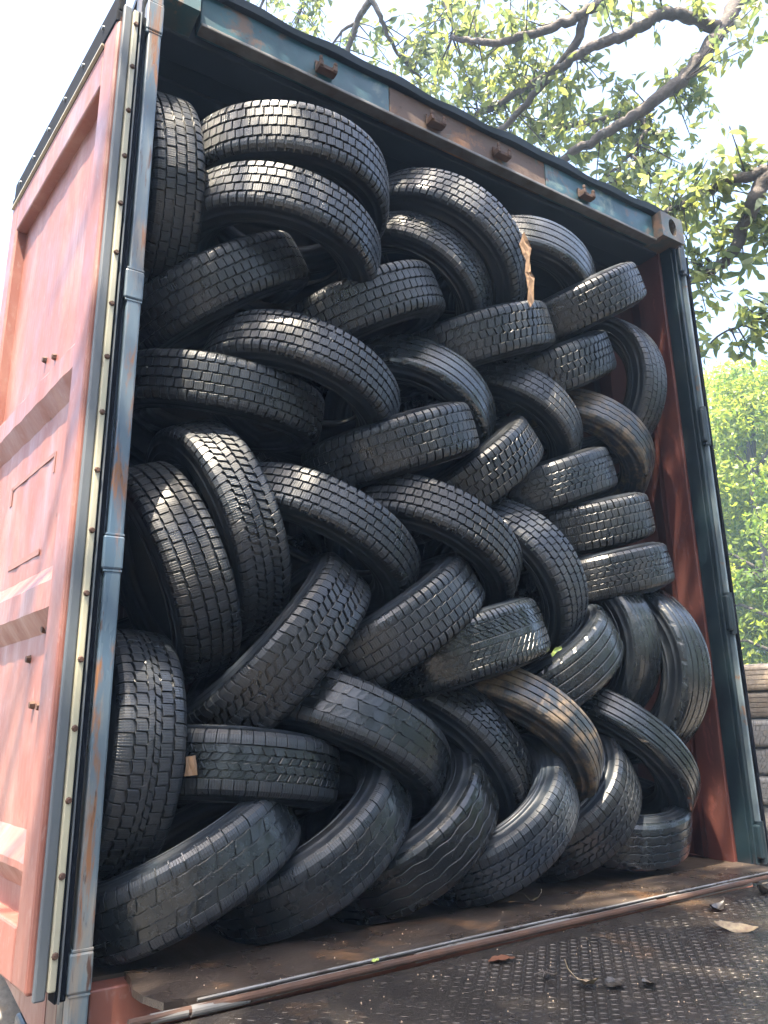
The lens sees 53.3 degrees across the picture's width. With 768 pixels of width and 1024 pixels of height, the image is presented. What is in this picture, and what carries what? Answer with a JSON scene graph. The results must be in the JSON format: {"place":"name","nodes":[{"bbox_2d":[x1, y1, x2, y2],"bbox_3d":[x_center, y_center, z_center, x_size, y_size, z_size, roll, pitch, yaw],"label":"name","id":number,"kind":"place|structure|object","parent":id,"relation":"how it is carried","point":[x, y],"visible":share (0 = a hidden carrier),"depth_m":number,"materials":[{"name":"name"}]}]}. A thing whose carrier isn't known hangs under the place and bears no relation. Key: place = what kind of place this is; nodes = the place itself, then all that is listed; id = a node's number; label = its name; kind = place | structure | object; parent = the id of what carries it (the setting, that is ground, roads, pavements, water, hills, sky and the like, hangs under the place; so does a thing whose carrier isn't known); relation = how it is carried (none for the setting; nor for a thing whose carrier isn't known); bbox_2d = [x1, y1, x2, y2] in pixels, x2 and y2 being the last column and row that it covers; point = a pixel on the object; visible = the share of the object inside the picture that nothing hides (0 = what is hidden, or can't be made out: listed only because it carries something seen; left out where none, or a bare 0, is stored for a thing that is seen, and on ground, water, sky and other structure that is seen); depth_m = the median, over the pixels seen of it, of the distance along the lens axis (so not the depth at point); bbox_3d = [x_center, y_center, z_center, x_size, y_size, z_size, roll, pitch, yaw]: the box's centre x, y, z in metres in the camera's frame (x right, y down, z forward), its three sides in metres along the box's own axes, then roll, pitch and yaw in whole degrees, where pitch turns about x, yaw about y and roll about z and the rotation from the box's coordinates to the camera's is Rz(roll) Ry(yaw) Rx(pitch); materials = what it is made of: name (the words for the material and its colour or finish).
{"place":"outdoors","nodes":[
{"label":"outdoors","id":0,"kind":"place"},
{"bbox_2d":[0,0,767,662],"label":"sky","id":1,"kind":"structure","parent":0,"point":[44,44],"materials":[{"name":"white"}]},
{"bbox_2d":[763,805,767,833],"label":"tyre","id":2,"kind":"object","parent":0,"point":[766,812],"visible":0.04,"depth_m":5.43,"materials":[{"name":"rubber"}]},
{"bbox_2d":[759,775,767,804],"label":"tyre","id":3,"kind":"object","parent":2,"relation":"on","point":[764,783],"visible":0.1,"depth_m":5.44,"materials":[{"name":"rubber"}]},
{"bbox_2d":[755,747,767,775],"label":"tyre","id":4,"kind":"object","parent":3,"relation":"on","point":[762,756],"visible":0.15,"depth_m":5.51,"materials":[{"name":"rubber"}]},
{"bbox_2d":[751,719,767,747],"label":"tyre","id":5,"kind":"object","parent":4,"relation":"on","point":[760,729],"visible":0.26,"depth_m":5.53,"materials":[{"name":"rubber"}]},
{"bbox_2d":[748,691,767,718],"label":"tyre","id":6,"kind":"object","parent":5,"relation":"on","point":[758,702],"visible":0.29,"depth_m":5.59,"materials":[{"name":"rubber"}]},
{"bbox_2d":[744,663,767,691],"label":"tyre","id":7,"kind":"object","parent":6,"relation":"on","point":[756,675],"visible":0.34,"depth_m":5.62,"materials":[{"name":"beige rubber"}]},
{"label":"ground","id":8,"kind":"structure","parent":0,"visible":0},
{"bbox_2d":[0,975,26,1023],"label":"trailer chassis","id":9,"kind":"object","parent":8,"relation":"on","point":[10,1012],"visible":0.02,"depth_m":2.56,"materials":[{"name":"teal paint"}]},
{"bbox_2d":[0,0,767,1023],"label":"shipping container","id":10,"kind":"object","parent":9,"relation":"on","point":[72,300],"visible":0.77,"depth_m":2.29,"materials":[{"name":"red paint"}]},
{"bbox_2d":[0,0,148,1004],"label":"door","id":11,"kind":"structure","parent":10,"relation":"in","point":[62,302],"depth_m":1.97,"materials":[{"name":"red paint"}]},
{"bbox_2d":[93,800,300,967],"bbox_3d":[-0.499,0.890,1.939,0.578,0.189,0.580,-25,-4,-24],"label":"tyre","id":12,"kind":"object","parent":10,"relation":"on","point":[211,862],"visible":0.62,"depth_m":1.69,"materials":[{"name":"rubber"}]},
{"bbox_2d":[98,628,186,879],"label":"tyre","id":13,"kind":"object","parent":12,"relation":"on","point":[146,750],"visible":0.56,"depth_m":1.76,"materials":[{"name":"rubber"}]},
{"bbox_2d":[119,461,241,684],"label":"tyre","id":14,"kind":"object","parent":13,"relation":"on","point":[178,590],"visible":0.8,"depth_m":1.99,"materials":[{"name":"rubber"}]},
{"bbox_2d":[184,755,196,775],"bbox_3d":[-0.454,0.597,1.801,0.031,0.046,0.011,10,-19,-35],"label":"card scrap","id":15,"kind":"object","parent":13,"relation":"attached to","point":[191,767],"visible":1,"depth_m":1.80,"materials":[{"name":"cardboard"}]},
{"bbox_2d":[210,746,411,944],"bbox_3d":[-0.235,0.904,2.164,0.646,0.189,0.650,-34,12,-37],"label":"tyre","id":16,"kind":"object","parent":10,"relation":"on","point":[343,858],"visible":0.48,"depth_m":1.89,"materials":[{"name":"rubber"}]},
{"bbox_2d":[177,725,339,809],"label":"tyre","id":17,"kind":"object","parent":16,"relation":"on","point":[293,770],"visible":0.56,"depth_m":1.87,"materials":[{"name":"rubber"}]},
{"bbox_2d":[186,552,370,730],"bbox_3d":[-0.317,0.405,2.251,0.198,0.666,0.664,44,-35,-8],"label":"tyre","id":18,"kind":"object","parent":17,"relation":"on","point":[272,677],"visible":0.79,"depth_m":1.96,"materials":[{"name":"rubber"}]},
{"bbox_2d":[146,419,290,641],"bbox_3d":[-0.523,0.060,2.353,0.184,0.687,0.682,-19,-29,-33],"label":"tyre","id":19,"kind":"object","parent":18,"relation":"on","point":[216,463],"visible":0.66,"depth_m":2.10,"materials":[{"name":"rubber"}]},
{"bbox_2d":[132,348,324,452],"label":"tyre","id":20,"kind":"object","parent":19,"relation":"on","point":[174,386],"visible":0.78,"depth_m":2.21,"materials":[{"name":"rubber"}]},
{"bbox_2d":[138,230,309,350],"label":"tyre","id":21,"kind":"object","parent":20,"relation":"on","point":[191,303],"visible":0.74,"depth_m":2.27,"materials":[{"name":"rubber"}]},
{"bbox_2d":[144,91,205,284],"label":"tyre","id":22,"kind":"object","parent":21,"relation":"on","point":[176,197],"visible":0.44,"depth_m":2.20,"materials":[{"name":"rubber"}]},
{"bbox_2d":[202,309,400,465],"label":"tyre","id":23,"kind":"object","parent":20,"relation":"on","point":[355,374],"visible":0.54,"depth_m":2.24,"materials":[{"name":"rubber"}]},
{"bbox_2d":[298,738,498,924],"bbox_3d":[0.025,0.937,2.335,0.656,0.194,0.679,-30,11,-15],"label":"tyre","id":24,"kind":"object","parent":10,"relation":"on","point":[444,845],"visible":0.42,"depth_m":2.05,"materials":[{"name":"rubber"}]},
{"bbox_2d":[226,666,450,818],"bbox_3d":[-0.171,0.708,2.334,0.743,0.195,0.748,9,-37,15],"label":"tyre","id":25,"kind":"object","parent":24,"relation":"on","point":[404,742],"visible":0.34,"depth_m":2.06,"materials":[{"name":"rubber"}]},
{"bbox_2d":[332,552,484,686],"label":"tyre","id":26,"kind":"object","parent":25,"relation":"on","point":[436,606],"visible":0.6,"depth_m":2.15,"materials":[{"name":"rubber"}]},
{"bbox_2d":[209,462,420,617],"bbox_3d":[-0.225,0.108,2.444,0.688,0.169,0.694,30,-30,-10],"label":"tyre","id":27,"kind":"object","parent":26,"relation":"on","point":[374,537],"visible":0.48,"depth_m":2.17,"materials":[{"name":"rubber"}]},
{"bbox_2d":[124,862,767,1023],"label":"loading ramp","id":28,"kind":"structure","parent":10,"relation":"attached to","point":[668,940],"depth_m":1.72,"materials":[{"name":"brown metal"}]},
{"bbox_2d":[169,869,765,1022],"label":"grit","id":29,"kind":"object","parent":28,"relation":"on","point":[519,962],"visible":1,"depth_m":1.72,"materials":[{"name":"gravel"}]},
{"bbox_2d":[488,954,514,961],"bbox_3d":[0.274,1.041,1.782,0.070,0.010,0.036,5,-16,-20],"label":"leaf","id":30,"kind":"object","parent":28,"relation":"on","point":[501,957],"visible":1,"depth_m":1.79,"materials":[{"name":"brown plant"}]},
{"bbox_2d":[525,889,541,900],"bbox_3d":[0.440,1.126,2.248,0.056,0.029,0.013,3,-16,-15],"label":"leaf","id":31,"kind":"object","parent":28,"relation":"on","point":[535,899],"visible":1,"depth_m":2.25,"materials":[{"name":"plant"}]},
{"bbox_2d":[534,968,553,976],"bbox_3d":[0.356,1.022,1.695,0.048,0.014,0.038,9,-18,-31],"label":"twig","id":32,"kind":"object","parent":28,"relation":"on","point":[543,973],"visible":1,"depth_m":1.69,"materials":[{"name":"brown plant"}]},
{"bbox_2d":[545,972,556,976],"bbox_3d":[0.369,1.022,1.690,0.030,0.011,0.016,2,-16,-9],"label":"leaf","id":33,"kind":"object","parent":28,"relation":"on","point":[550,975],"visible":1,"depth_m":1.69,"materials":[{"name":"grey plant"}]},
{"bbox_2d":[564,959,598,984],"bbox_3d":[0.431,0.998,1.660,0.039,0.046,0.066,13,-20,-41],"label":"twig","id":34,"kind":"object","parent":28,"relation":"on","point":[586,981],"visible":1,"depth_m":1.65,"materials":[{"name":"beige wood"}]},
{"bbox_2d":[605,977,624,986],"bbox_3d":[0.499,1.018,1.653,0.040,0.010,0.060,-6,-15,40],"label":"stone","id":35,"kind":"object","parent":28,"relation":"on","point":[612,982],"visible":1,"depth_m":1.66,"materials":[{"name":"grey stone"}]},
{"bbox_2d":[641,978,656,986],"bbox_3d":[0.572,1.018,1.653,0.032,0.013,0.045,13,-23,-6],"label":"leaf","id":36,"kind":"object","parent":28,"relation":"on","point":[646,982],"visible":1,"depth_m":1.65,"materials":[{"name":"grey plant"}]},
{"bbox_2d":[709,896,724,909],"bbox_3d":[0.967,1.136,2.218,0.081,0.030,0.032,11,-2,-37],"label":"leaf","id":37,"kind":"object","parent":28,"relation":"on","point":[718,906],"visible":1,"depth_m":2.23,"materials":[{"name":"grey plant"}]},
{"bbox_2d":[714,921,757,932],"bbox_3d":[0.935,1.102,2.034,0.110,0.020,0.032,2,20,12],"label":"leaf","id":38,"kind":"object","parent":28,"relation":"on","point":[736,927],"visible":1,"depth_m":2.04,"materials":[{"name":"beige plant"}]},
{"bbox_2d":[757,884,767,893],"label":"leaf","id":39,"kind":"object","parent":28,"relation":"on","point":[761,888],"visible":0.97,"depth_m":2.41,"materials":[{"name":"black plant"}]},
{"bbox_2d":[408,733,579,907],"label":"tyre","id":40,"kind":"object","parent":10,"relation":"on","point":[533,833],"visible":0.38,"depth_m":2.18,"materials":[{"name":"rubber"}]},
{"bbox_2d":[382,685,533,825],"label":"tyre","id":41,"kind":"object","parent":40,"relation":"on","point":[470,719],"visible":0.16,"depth_m":2.31,"materials":[{"name":"rubber"}]},
{"bbox_2d":[383,597,550,700],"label":"tyre","id":42,"kind":"object","parent":41,"relation":"on","point":[493,640],"visible":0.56,"depth_m":2.27,"materials":[{"name":"rubber"}]},
{"bbox_2d":[324,474,522,607],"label":"tyre","id":43,"kind":"object","parent":42,"relation":"on","point":[479,536],"visible":0.46,"depth_m":2.35,"materials":[{"name":"rubber"}]},
{"bbox_2d":[301,402,479,488],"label":"tyre","id":44,"kind":"object","parent":43,"relation":"on","point":[399,444],"visible":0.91,"depth_m":2.37,"materials":[{"name":"rubber"}]},
{"bbox_2d":[551,646,561,656],"bbox_3d":[0.563,0.454,2.491,0.059,0.035,0.009,13,-21,-42],"label":"leaf scrap","id":45,"kind":"object","parent":42,"relation":"on","point":[555,651],"visible":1,"depth_m":2.48,"materials":[{"name":"plant"}]},
{"bbox_2d":[471,668,603,801],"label":"tyre","id":46,"kind":"object","parent":40,"relation":"on","point":[556,721],"visible":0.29,"depth_m":2.38,"materials":[{"name":"rubber"}]},
{"bbox_2d":[509,603,623,734],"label":"tyre","id":47,"kind":"object","parent":40,"relation":"on","point":[580,667],"visible":0.28,"depth_m":2.54,"materials":[{"name":"rubber"}]},
{"bbox_2d":[422,499,587,668],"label":"tyre","id":48,"kind":"object","parent":47,"relation":"on","point":[552,564],"visible":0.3,"depth_m":2.58,"materials":[{"name":"rubber"}]},
{"bbox_2d":[408,415,543,545],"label":"tyre","id":49,"kind":"object","parent":48,"relation":"on","point":[504,459],"visible":0.5,"depth_m":2.61,"materials":[{"name":"rubber"}]},
{"bbox_2d":[322,334,495,478],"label":"tyre","id":50,"kind":"object","parent":49,"relation":"on","point":[440,373],"visible":0.31,"depth_m":2.62,"materials":[{"name":"rubber"}]},
{"bbox_2d":[278,260,445,381],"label":"tyre","id":51,"kind":"object","parent":50,"relation":"on","point":[401,297],"visible":0.58,"depth_m":2.48,"materials":[{"name":"rubber"}]},
{"bbox_2d":[196,160,380,314],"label":"tyre","id":52,"kind":"object","parent":51,"relation":"on","point":[335,221],"visible":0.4,"depth_m":2.24,"materials":[{"name":"rubber"}]},
{"bbox_2d":[200,99,388,274],"bbox_3d":[-0.332,-1.061,2.572,0.702,0.206,0.678,4,-17,-15],"label":"tyre","id":53,"kind":"object","parent":52,"relation":"on","point":[344,153],"visible":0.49,"depth_m":2.29,"materials":[{"name":"rubber"}]},
{"bbox_2d":[380,211,492,324],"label":"tyre","id":54,"kind":"object","parent":51,"relation":"on","point":[450,255],"visible":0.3,"depth_m":2.70,"materials":[{"name":"rubber"}]},
{"bbox_2d":[398,300,555,396],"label":"tyre","id":55,"kind":"object","parent":50,"relation":"on","point":[492,333],"visible":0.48,"depth_m":2.74,"materials":[{"name":"rubber"}]},
{"bbox_2d":[380,167,527,323],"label":"tyre","id":56,"kind":"object","parent":55,"relation":"on","point":[481,221],"visible":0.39,"depth_m":2.72,"materials":[{"name":"rubber"}]},
{"bbox_2d":[519,233,534,306],"bbox_3d":[0.518,-0.872,2.750,0.060,0.307,0.011,9,-18,-31],"label":"card strip","id":57,"kind":"object","parent":56,"relation":"hanging from","point":[525,246],"visible":1,"depth_m":2.75,"materials":[{"name":"cardboard"}]},
{"bbox_2d":[436,214,595,340],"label":"tyre","id":58,"kind":"object","parent":55,"relation":"on","point":[560,255],"visible":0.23,"depth_m":2.97,"materials":[{"name":"rubber"}]},
{"bbox_2d":[512,262,646,359],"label":"tyre","id":59,"kind":"object","parent":55,"relation":"on","point":[593,300],"visible":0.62,"depth_m":2.99,"materials":[{"name":"rubber"}]},
{"bbox_2d":[517,542,674,612],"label":"tyre","id":60,"kind":"object","parent":47,"relation":"on","point":[640,568],"visible":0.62,"depth_m":2.81,"materials":[{"name":"rubber"}]},
{"bbox_2d":[543,492,654,555],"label":"tyre","id":61,"kind":"object","parent":60,"relation":"on","point":[599,524],"visible":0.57,"depth_m":2.86,"materials":[{"name":"rubber"}]},
{"bbox_2d":[501,446,617,514],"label":"tyre","id":62,"kind":"object","parent":61,"relation":"on","point":[559,482],"visible":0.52,"depth_m":2.86,"materials":[{"name":"rubber"}]},
{"bbox_2d":[429,359,582,461],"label":"tyre","id":63,"kind":"object","parent":62,"relation":"on","point":[545,403],"visible":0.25,"depth_m":2.88,"materials":[{"name":"rubber"}]},
{"bbox_2d":[494,330,616,416],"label":"tyre","id":64,"kind":"object","parent":63,"relation":"on","point":[576,362],"visible":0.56,"depth_m":2.99,"materials":[{"name":"rubber"}]},
{"bbox_2d":[509,388,654,501],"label":"tyre","id":65,"kind":"object","parent":61,"relation":"on","point":[620,431],"visible":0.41,"depth_m":3.11,"materials":[{"name":"rubber"}]},
{"bbox_2d":[536,317,666,464],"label":"tyre","id":66,"kind":"object","parent":65,"relation":"on","point":[636,349],"visible":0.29,"depth_m":3.21,"materials":[{"name":"rubber"}]},
{"bbox_2d":[528,731,641,882],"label":"tyre","id":67,"kind":"object","parent":10,"relation":"on","point":[609,811],"visible":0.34,"depth_m":2.47,"materials":[{"name":"rubber"}]},
{"bbox_2d":[597,594,661,707],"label":"tyre","id":68,"kind":"object","parent":67,"relation":"on","point":[634,678],"visible":0.24,"depth_m":2.75,"materials":[{"name":"rubber"}]},
{"bbox_2d":[600,777,691,870],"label":"tyre","id":69,"kind":"object","parent":10,"relation":"on","point":[661,839],"visible":0.39,"depth_m":2.59,"materials":[{"name":"rubber"}]},
{"bbox_2d":[580,687,700,814],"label":"tyre","id":70,"kind":"object","parent":69,"relation":"on","point":[656,747],"visible":0.28,"depth_m":2.66,"materials":[{"name":"rubber"}]},
{"bbox_2d":[621,589,711,764],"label":"tyre","id":71,"kind":"object","parent":70,"relation":"on","point":[679,707],"visible":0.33,"depth_m":2.77,"materials":[{"name":"rubber"}]},
{"bbox_2d":[685,257,767,851],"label":"door","id":72,"kind":"structure","parent":10,"relation":"in","point":[761,808],"depth_m":3.16,"materials":[{"name":"red paint"}]},
{"bbox_2d":[246,0,767,367],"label":"broadleaf tree","id":73,"kind":"object","parent":8,"relation":"on","point":[750,212],"visible":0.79,"depth_m":6.21,"materials":[{"name":"green plant"}]},
{"bbox_2d":[703,356,766,661],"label":"tree","id":74,"kind":"object","parent":8,"relation":"on","point":[717,366],"visible":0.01,"depth_m":22.46,"materials":[{"name":"green plant"}]},
{"bbox_2d":[703,359,767,664],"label":"tree","id":75,"kind":"object","parent":8,"relation":"on","point":[743,410],"visible":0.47,"depth_m":14.76,"materials":[{"name":"green plant"}]},
{"bbox_2d":[705,384,767,664],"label":"tree","id":76,"kind":"object","parent":8,"relation":"on","point":[743,629],"depth_m":16.58,"materials":[{"name":"green plant"}]},
{"bbox_2d":[707,393,767,657],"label":"tree","id":77,"kind":"object","parent":8,"relation":"on","point":[761,633],"visible":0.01,"depth_m":17.31,"materials":[{"name":"green plant"}]},
{"bbox_2d":[710,363,767,663],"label":"tree","id":78,"kind":"object","parent":8,"relation":"on","point":[741,540],"visible":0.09,"depth_m":16.05,"materials":[{"name":"green plant"}]},
{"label":"tyre","id":79,"kind":"object","parent":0,"visible":0},
{"bbox_2d":[399,395,427,412],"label":"tyre","id":80,"kind":"object","parent":79,"relation":"on","point":[412,402],"visible":0.06,"depth_m":3.62,"materials":[{"name":"rubber"}]},
{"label":"tyre","id":81,"kind":"object","parent":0,"visible":0},
{"bbox_2d":[117,616,132,628],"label":"tyre","id":82,"kind":"object","parent":81,"relation":"on","point":[124,623],"depth_m":3.20,"materials":[{"name":"rubber"}]},
{"bbox_2d":[118,594,123,606],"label":"tyre","id":83,"kind":"object","parent":82,"relation":"on","point":[120,602],"depth_m":3.12,"materials":[{"name":"rubber"}]},
{"bbox_2d":[202,494,208,510],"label":"tyre","id":84,"kind":"object","parent":83,"relation":"on","point":[205,502],"depth_m":2.96,"materials":[{"name":"rubber"}]},
{"bbox_2d":[129,420,156,465],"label":"tyre","id":85,"kind":"object","parent":84,"relation":"on","point":[142,436],"visible":0.02,"depth_m":3.37,"materials":[{"name":"rubber"}]},
{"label":"tyre","id":86,"kind":"object","parent":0,"visible":0},
{"bbox_2d":[287,533,321,557],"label":"tyre","id":87,"kind":"object","parent":86,"relation":"on","point":[301,542],"visible":0.02,"depth_m":3.17,"materials":[{"name":"rubber"}]},
{"bbox_2d":[208,463,326,553],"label":"tyre","id":88,"kind":"object","parent":87,"relation":"on","point":[315,539],"visible":0.02,"depth_m":3.17,"materials":[{"name":"rubber"}]},
{"bbox_2d":[252,452,300,465],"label":"tyre","id":89,"kind":"object","parent":88,"relation":"on","point":[261,457],"depth_m":3.10,"materials":[{"name":"rubber"}]},
{"bbox_2d":[306,381,323,394],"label":"tyre","id":90,"kind":"object","parent":89,"relation":"on","point":[318,387],"visible":0.01,"depth_m":3.30,"materials":[{"name":"rubber"}]},
{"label":"tyre","id":91,"kind":"object","parent":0,"visible":0},
{"bbox_2d":[474,566,525,598],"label":"tyre","id":92,"kind":"object","parent":91,"relation":"on","point":[517,594],"visible":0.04,"depth_m":3.61,"materials":[{"name":"rubber"}]},
{"bbox_2d":[417,543,524,571],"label":"tyre","id":93,"kind":"object","parent":92,"relation":"on","point":[421,548],"visible":0.01,"depth_m":3.97,"materials":[{"name":"rubber"}]}
]}

